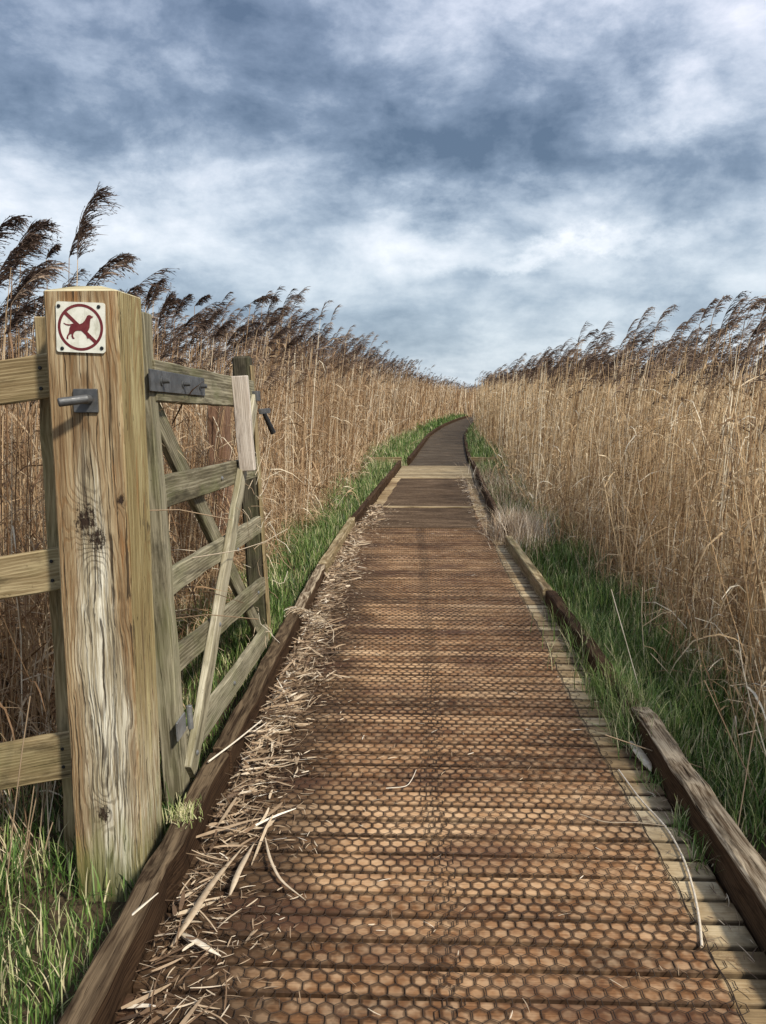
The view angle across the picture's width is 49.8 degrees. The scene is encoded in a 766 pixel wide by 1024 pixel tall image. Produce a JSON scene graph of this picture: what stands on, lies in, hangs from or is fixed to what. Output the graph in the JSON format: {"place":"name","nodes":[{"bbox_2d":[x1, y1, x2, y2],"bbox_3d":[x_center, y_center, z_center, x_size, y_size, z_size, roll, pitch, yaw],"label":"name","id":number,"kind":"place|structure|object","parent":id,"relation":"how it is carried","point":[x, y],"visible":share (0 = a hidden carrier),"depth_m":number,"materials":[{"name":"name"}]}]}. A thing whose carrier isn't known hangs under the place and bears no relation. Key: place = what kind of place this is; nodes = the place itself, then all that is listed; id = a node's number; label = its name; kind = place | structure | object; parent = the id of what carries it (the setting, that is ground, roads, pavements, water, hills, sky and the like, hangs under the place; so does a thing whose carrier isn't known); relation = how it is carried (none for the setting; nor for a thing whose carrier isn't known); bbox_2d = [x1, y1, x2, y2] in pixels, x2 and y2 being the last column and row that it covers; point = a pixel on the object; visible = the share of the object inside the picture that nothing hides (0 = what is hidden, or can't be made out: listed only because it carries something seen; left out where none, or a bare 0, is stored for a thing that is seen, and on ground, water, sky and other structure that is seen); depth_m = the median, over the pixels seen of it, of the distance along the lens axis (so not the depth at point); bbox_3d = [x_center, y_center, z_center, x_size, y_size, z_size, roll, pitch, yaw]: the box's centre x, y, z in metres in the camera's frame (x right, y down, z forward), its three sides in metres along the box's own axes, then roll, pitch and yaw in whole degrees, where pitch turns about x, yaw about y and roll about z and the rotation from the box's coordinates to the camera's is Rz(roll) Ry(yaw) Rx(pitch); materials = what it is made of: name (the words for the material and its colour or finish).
{"place":"outdoors","nodes":[
{"label":"outdoors","id":0,"kind":"place"},
{"bbox_2d":[0,392,765,1023],"bbox_3d":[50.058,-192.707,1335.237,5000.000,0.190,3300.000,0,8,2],"label":"ground","id":1,"kind":"structure","parent":0,"point":[78,908],"depth_m":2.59,"materials":[{"name":"green plant"}]},
{"bbox_2d":[0,214,35,719],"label":"common reed","id":2,"kind":"object","parent":1,"relation":"on","point":[18,220],"visible":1,"depth_m":3.49,"materials":[{"name":"brown plant"}]},
{"bbox_2d":[0,296,44,741],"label":"common reed","id":3,"kind":"object","parent":1,"relation":"on","point":[34,306],"visible":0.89,"depth_m":3.18,"materials":[{"name":"brown plant"}]},
{"bbox_2d":[0,237,46,545],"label":"common reed","id":4,"kind":"object","parent":1,"relation":"on","point":[8,274],"visible":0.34,"depth_m":3.51,"materials":[{"name":"brown plant"}]},
{"bbox_2d":[0,229,48,741],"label":"common reed","id":5,"kind":"object","parent":1,"relation":"on","point":[16,252],"visible":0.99,"depth_m":3.24,"materials":[{"name":"brown plant"}]},
{"bbox_2d":[0,219,49,690],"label":"common reed","id":6,"kind":"object","parent":1,"relation":"on","point":[36,224],"visible":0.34,"depth_m":3.81,"materials":[{"name":"brown plant"}]},
{"bbox_2d":[2,265,60,736],"bbox_3d":[-1.467,0.013,3.501,0.326,2.047,0.181,2,9,15],"label":"common reed","id":7,"kind":"object","parent":1,"relation":"on","point":[27,278],"visible":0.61,"depth_m":3.36,"materials":[{"name":"brown plant"}]},
{"bbox_2d":[7,219,62,724],"bbox_3d":[-1.478,-0.097,3.565,0.294,2.245,0.261,-5,10,-30],"label":"common reed","id":8,"kind":"object","parent":1,"relation":"on","point":[44,226],"visible":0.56,"depth_m":3.43,"materials":[{"name":"brown plant"}]},
{"bbox_2d":[14,259,57,689],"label":"common reed","id":9,"kind":"object","parent":1,"relation":"on","point":[48,262],"visible":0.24,"depth_m":3.87,"materials":[{"name":"brown plant"}]},
{"bbox_2d":[0,316,74,856],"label":"fence","id":10,"kind":"object","parent":1,"relation":"on","point":[46,757],"visible":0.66,"depth_m":2.60,"materials":[{"name":"brown wood"}]},
{"bbox_2d":[25,243,61,548],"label":"common reed","id":11,"kind":"object","parent":1,"relation":"on","point":[55,248],"visible":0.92,"depth_m":3.83,"materials":[{"name":"brown plant"}]},
{"bbox_2d":[33,219,96,477],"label":"common reed","id":12,"kind":"object","parent":1,"relation":"on","point":[73,246],"visible":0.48,"depth_m":4.17,"materials":[{"name":"brown plant"}]},
{"bbox_2d":[77,183,122,280],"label":"common reed","id":13,"kind":"object","parent":1,"relation":"on","point":[98,196],"visible":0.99,"depth_m":3.91,"materials":[{"name":"brown plant"}]},
{"bbox_2d":[43,286,162,901],"bbox_3d":[-0.850,0.372,2.524,0.215,2.076,0.303,0,8,2],"label":"gate post","id":14,"kind":"object","parent":1,"relation":"on","point":[98,431],"visible":0.97,"depth_m":2.46,"materials":[{"name":"brown wood"}]},
{"bbox_2d":[56,301,105,352],"bbox_3d":[-0.852,-0.520,2.326,0.139,0.139,0.010,2,8,2],"label":"prohibition sign","id":15,"kind":"object","parent":14,"relation":"attached to","point":[80,327],"visible":1,"depth_m":2.33,"materials":[{"name":"white metal"}]},
{"bbox_2d":[142,312,275,807],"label":"field gate","id":16,"kind":"structure","parent":14,"relation":"attached to","point":[180,741],"depth_m":3.33,"materials":[{"name":"brown wood"}]},
{"bbox_2d":[86,252,137,285],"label":"common reed","id":17,"kind":"object","parent":1,"relation":"on","point":[117,259],"visible":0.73,"depth_m":3.85,"materials":[{"name":"brown plant"}]},
{"bbox_2d":[125,284,145,296],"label":"common reed","id":18,"kind":"object","parent":1,"relation":"on","point":[140,289],"visible":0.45,"depth_m":4.52,"materials":[{"name":"brown plant"}]},
{"bbox_2d":[152,278,168,341],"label":"common reed","id":19,"kind":"object","parent":1,"relation":"on","point":[162,280],"visible":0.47,"depth_m":5.12,"materials":[{"name":"brown plant"}]},
{"bbox_2d":[145,282,181,425],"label":"common reed","id":20,"kind":"object","parent":1,"relation":"on","point":[149,295],"visible":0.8,"depth_m":4.76,"materials":[{"name":"brown plant"}]},
{"bbox_2d":[157,291,180,359],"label":"common reed","id":21,"kind":"object","parent":1,"relation":"on","point":[169,301],"visible":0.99,"depth_m":4.56,"materials":[{"name":"brown plant"}]},
{"bbox_2d":[164,299,197,432],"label":"common reed","id":22,"kind":"object","parent":1,"relation":"on","point":[177,305],"visible":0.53,"depth_m":4.96,"materials":[{"name":"brown plant"}]},
{"bbox_2d":[167,294,195,508],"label":"common reed","id":23,"kind":"object","parent":1,"relation":"on","point":[188,297],"visible":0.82,"depth_m":5.34,"materials":[{"name":"brown plant"}]},
{"bbox_2d":[171,312,205,548],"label":"common reed","id":24,"kind":"object","parent":1,"relation":"on","point":[192,322],"visible":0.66,"depth_m":4.87,"materials":[{"name":"brown plant"}]},
{"bbox_2d":[168,319,211,602],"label":"common reed","id":25,"kind":"object","parent":1,"relation":"on","point":[192,342],"visible":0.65,"depth_m":4.97,"materials":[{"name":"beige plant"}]},
{"bbox_2d":[171,294,211,551],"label":"common reed","id":26,"kind":"object","parent":1,"relation":"on","point":[200,301],"visible":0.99,"depth_m":5.54,"materials":[{"name":"brown plant"}]},
{"bbox_2d":[192,308,233,514],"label":"common reed","id":27,"kind":"object","parent":1,"relation":"on","point":[217,316],"visible":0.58,"depth_m":5.56,"materials":[{"name":"brown plant"}]},
{"bbox_2d":[200,319,237,576],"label":"common reed","id":28,"kind":"object","parent":1,"relation":"on","point":[225,325],"visible":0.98,"depth_m":5.75,"materials":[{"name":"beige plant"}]},
{"bbox_2d":[208,406,232,603],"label":"reed","id":29,"kind":"object","parent":1,"relation":"on","point":[212,430],"visible":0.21,"depth_m":5.71,"materials":[{"name":"brown plant"}]},
{"bbox_2d":[150,357,302,650],"bbox_3d":[-0.821,0.071,3.816,0.758,1.572,2.415,0,8,2],"label":"straw tangle","id":30,"kind":"object","parent":1,"relation":"on","point":[264,542],"visible":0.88,"depth_m":4.37,"materials":[{"name":"beige plant"}]},
{"bbox_2d":[0,253,468,832],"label":"reed bed","id":31,"kind":"object","parent":1,"relation":"on","point":[334,415],"visible":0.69,"depth_m":7.50,"materials":[{"name":"beige plant"}]},
{"bbox_2d":[226,324,248,449],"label":"common reed","id":32,"kind":"object","parent":1,"relation":"on","point":[242,328],"visible":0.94,"depth_m":5.95,"materials":[{"name":"brown plant"}]},
{"bbox_2d":[205,328,270,425],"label":"common reed","id":33,"kind":"object","parent":1,"relation":"on","point":[252,333],"visible":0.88,"depth_m":6.13,"materials":[{"name":"brown plant"}]},
{"bbox_2d":[217,295,281,493],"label":"common reed","id":34,"kind":"object","parent":1,"relation":"on","point":[274,299],"visible":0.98,"depth_m":5.88,"materials":[{"name":"brown plant"}]},
{"bbox_2d":[233,321,268,490],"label":"common reed","id":35,"kind":"object","parent":1,"relation":"on","point":[251,326],"visible":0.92,"depth_m":6.33,"materials":[{"name":"brown plant"}]},
{"bbox_2d":[255,316,280,369],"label":"common reed","id":36,"kind":"object","parent":1,"relation":"on","point":[276,318],"visible":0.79,"depth_m":6.70,"materials":[{"name":"brown plant"}]},
{"bbox_2d":[260,327,292,424],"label":"common reed","id":37,"kind":"object","parent":1,"relation":"on","point":[279,333],"visible":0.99,"depth_m":7.10,"materials":[{"name":"brown plant"}]},
{"bbox_2d":[272,335,306,514],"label":"common reed","id":38,"kind":"object","parent":1,"relation":"on","point":[298,337],"visible":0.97,"depth_m":7.49,"materials":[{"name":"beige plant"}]},
{"bbox_2d":[0,560,765,896],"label":"loose stalks","id":39,"kind":"object","parent":1,"relation":"on","point":[28,824],"visible":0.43,"depth_m":2.80,"materials":[{"name":"plant"}]},
{"bbox_2d":[58,457,765,1023],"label":"boardwalk","id":40,"kind":"structure","parent":1,"relation":"on","point":[500,889],"depth_m":2.65,"materials":[{"name":"brown wood"}]},
{"bbox_2d":[132,893,157,914],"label":"fallen leaf","id":41,"kind":"object","parent":40,"relation":"on","point":[141,907],"visible":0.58,"depth_m":2.13,"materials":[{"name":"plant"}]},
{"bbox_2d":[208,720,261,762],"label":"fallen reed","id":42,"kind":"object","parent":40,"relation":"on","point":[219,753],"visible":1,"depth_m":3.11,"materials":[{"name":"plant"}]},
{"bbox_2d":[229,844,253,895],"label":"fallen leaf","id":43,"kind":"object","parent":40,"relation":"on","point":[239,871],"visible":1,"depth_m":2.44,"materials":[{"name":"plant"}]},
{"bbox_2d":[116,503,416,1023],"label":"reed litter","id":44,"kind":"object","parent":40,"relation":"on","point":[343,561],"visible":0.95,"depth_m":3.12,"materials":[{"name":"plant"}]},
{"bbox_2d":[181,932,220,956],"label":"fallen leaf","id":45,"kind":"object","parent":44,"relation":"on","point":[205,946],"visible":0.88,"depth_m":2.14,"materials":[{"name":"plant"}]},
{"bbox_2d":[170,847,242,946],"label":"fallen leaf","id":46,"kind":"object","parent":44,"relation":"on","point":[200,902],"visible":0.98,"depth_m":2.29,"materials":[{"name":"plant"}]},
{"bbox_2d":[265,837,305,900],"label":"fallen leaf","id":47,"kind":"object","parent":40,"relation":"on","point":[275,870],"visible":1,"depth_m":2.48,"materials":[{"name":"plant"}]},
{"bbox_2d":[284,606,333,642],"bbox_3d":[-0.409,0.654,4.949,0.441,0.143,0.168,6,10,37],"label":"fallen plume","id":48,"kind":"object","parent":40,"relation":"on","point":[306,611],"visible":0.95,"depth_m":4.99,"materials":[{"name":"plant"}]},
{"bbox_2d":[386,771,415,788],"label":"fallen reed","id":49,"kind":"object","parent":40,"relation":"on","point":[402,786],"visible":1,"depth_m":3.03,"materials":[{"name":"plant"}]},
{"bbox_2d":[224,476,764,1023],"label":"straw scraps","id":50,"kind":"object","parent":40,"relation":"on","point":[530,766],"visible":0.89,"depth_m":2.96,"materials":[{"name":"beige plant"}]},
{"bbox_2d":[580,814,666,825],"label":"fallen reed","id":51,"kind":"object","parent":40,"relation":"on","point":[621,822],"visible":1,"depth_m":2.78,"materials":[{"name":"plant"}]},
{"bbox_2d":[630,741,651,771],"bbox_3d":[1.016,0.963,3.266,0.040,0.016,0.252,0,8,-1],"label":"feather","id":52,"kind":"object","parent":40,"relation":"on","point":[645,759],"visible":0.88,"depth_m":3.24,"materials":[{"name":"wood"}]},
{"bbox_2d":[618,769,703,947],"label":"fallen reed","id":53,"kind":"object","parent":40,"relation":"on","point":[692,886],"visible":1,"depth_m":2.51,"materials":[{"name":"plant"}]},
{"bbox_2d":[455,453,616,586],"bbox_3d":[1.823,-0.335,11.944,1.774,0.641,11.420,0,8,2],"label":"dry tussock","id":54,"kind":"object","parent":1,"relation":"on","point":[523,524],"visible":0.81,"depth_m":8.39,"materials":[{"name":"plant"}]},
{"bbox_2d":[457,291,765,789],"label":"reed bed","id":55,"kind":"object","parent":1,"relation":"on","point":[547,418],"visible":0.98,"depth_m":6.37,"materials":[{"name":"beige plant"}]},
{"bbox_2d":[464,421,765,875],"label":"grass verge","id":56,"kind":"object","parent":1,"relation":"on","point":[688,703],"depth_m":4.07,"materials":[{"name":"green plant"}]},
{"bbox_2d":[588,329,646,577],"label":"common reed","id":57,"kind":"object","parent":1,"relation":"on","point":[628,336],"visible":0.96,"depth_m":6.50,"materials":[{"name":"beige plant"}]},
{"bbox_2d":[603,306,660,578],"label":"common reed","id":58,"kind":"object","parent":1,"relation":"on","point":[645,314],"visible":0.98,"depth_m":6.07,"materials":[{"name":"beige plant"}]},
{"bbox_2d":[619,304,678,599],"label":"common reed","id":59,"kind":"object","parent":1,"relation":"on","point":[668,311],"visible":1,"depth_m":5.54,"materials":[{"name":"beige plant"}]},
{"bbox_2d":[628,321,689,611],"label":"common reed","id":60,"kind":"object","parent":1,"relation":"on","point":[679,328],"visible":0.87,"depth_m":5.32,"materials":[{"name":"beige plant"}]},
{"bbox_2d":[642,308,707,617],"bbox_3d":[1.854,-0.233,5.196,0.291,2.044,0.248,6,10,37],"label":"common reed","id":61,"kind":"object","parent":1,"relation":"on","point":[693,316],"visible":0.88,"depth_m":5.10,"materials":[{"name":"beige plant"}]},
{"bbox_2d":[655,298,726,627],"bbox_3d":[1.837,-0.214,4.968,0.327,2.073,0.415,0,8,2],"label":"common reed","id":62,"kind":"object","parent":1,"relation":"on","point":[712,307],"visible":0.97,"depth_m":4.81,"materials":[{"name":"beige plant"}]},
{"bbox_2d":[668,294,732,630],"bbox_3d":[1.777,-0.154,4.585,0.253,2.065,0.240,0,8,2],"label":"common reed","id":63,"kind":"object","parent":1,"relation":"on","point":[726,297],"visible":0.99,"depth_m":4.60,"materials":[{"name":"beige plant"}]},
{"bbox_2d":[674,316,742,638],"bbox_3d":[1.714,-0.079,4.492,0.424,1.942,0.269,-8,11,-44],"label":"common reed","id":64,"kind":"object","parent":1,"relation":"on","point":[723,333],"visible":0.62,"depth_m":4.53,"materials":[{"name":"beige plant"}]},
{"bbox_2d":[681,295,749,637],"bbox_3d":[1.841,-0.127,4.471,0.315,2.044,0.168,6,10,37],"label":"common reed","id":65,"kind":"object","parent":1,"relation":"on","point":[737,309],"visible":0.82,"depth_m":4.39,"materials":[{"name":"beige plant"}]},
{"bbox_2d":[684,298,765,651],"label":"common reed","id":66,"kind":"object","parent":1,"relation":"on","point":[753,306],"visible":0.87,"depth_m":4.22,"materials":[{"name":"beige plant"}]},
{"bbox_2d":[697,317,765,672],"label":"common reed","id":67,"kind":"object","parent":1,"relation":"on","point":[719,531],"visible":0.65,"depth_m":4.08,"materials":[{"name":"beige plant"}]},
{"bbox_2d":[705,305,765,657],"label":"common reed","id":68,"kind":"object","parent":1,"relation":"on","point":[764,311],"visible":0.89,"depth_m":4.17,"materials":[{"name":"beige plant"}]},
{"bbox_2d":[719,367,765,670],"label":"common reed","id":69,"kind":"object","parent":1,"relation":"on","point":[740,506],"visible":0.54,"depth_m":3.99,"materials":[{"name":"beige plant"}]},
{"bbox_2d":[0,0,765,391],"label":"sky","id":70,"kind":"structure","parent":0,"point":[474,184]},
{"bbox_2d":[407,415,475,465],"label":"path","id":71,"kind":"structure","parent":0,"point":[445,444],"depth_m":21.46,"materials":[{"name":"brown wood"}]}
]}

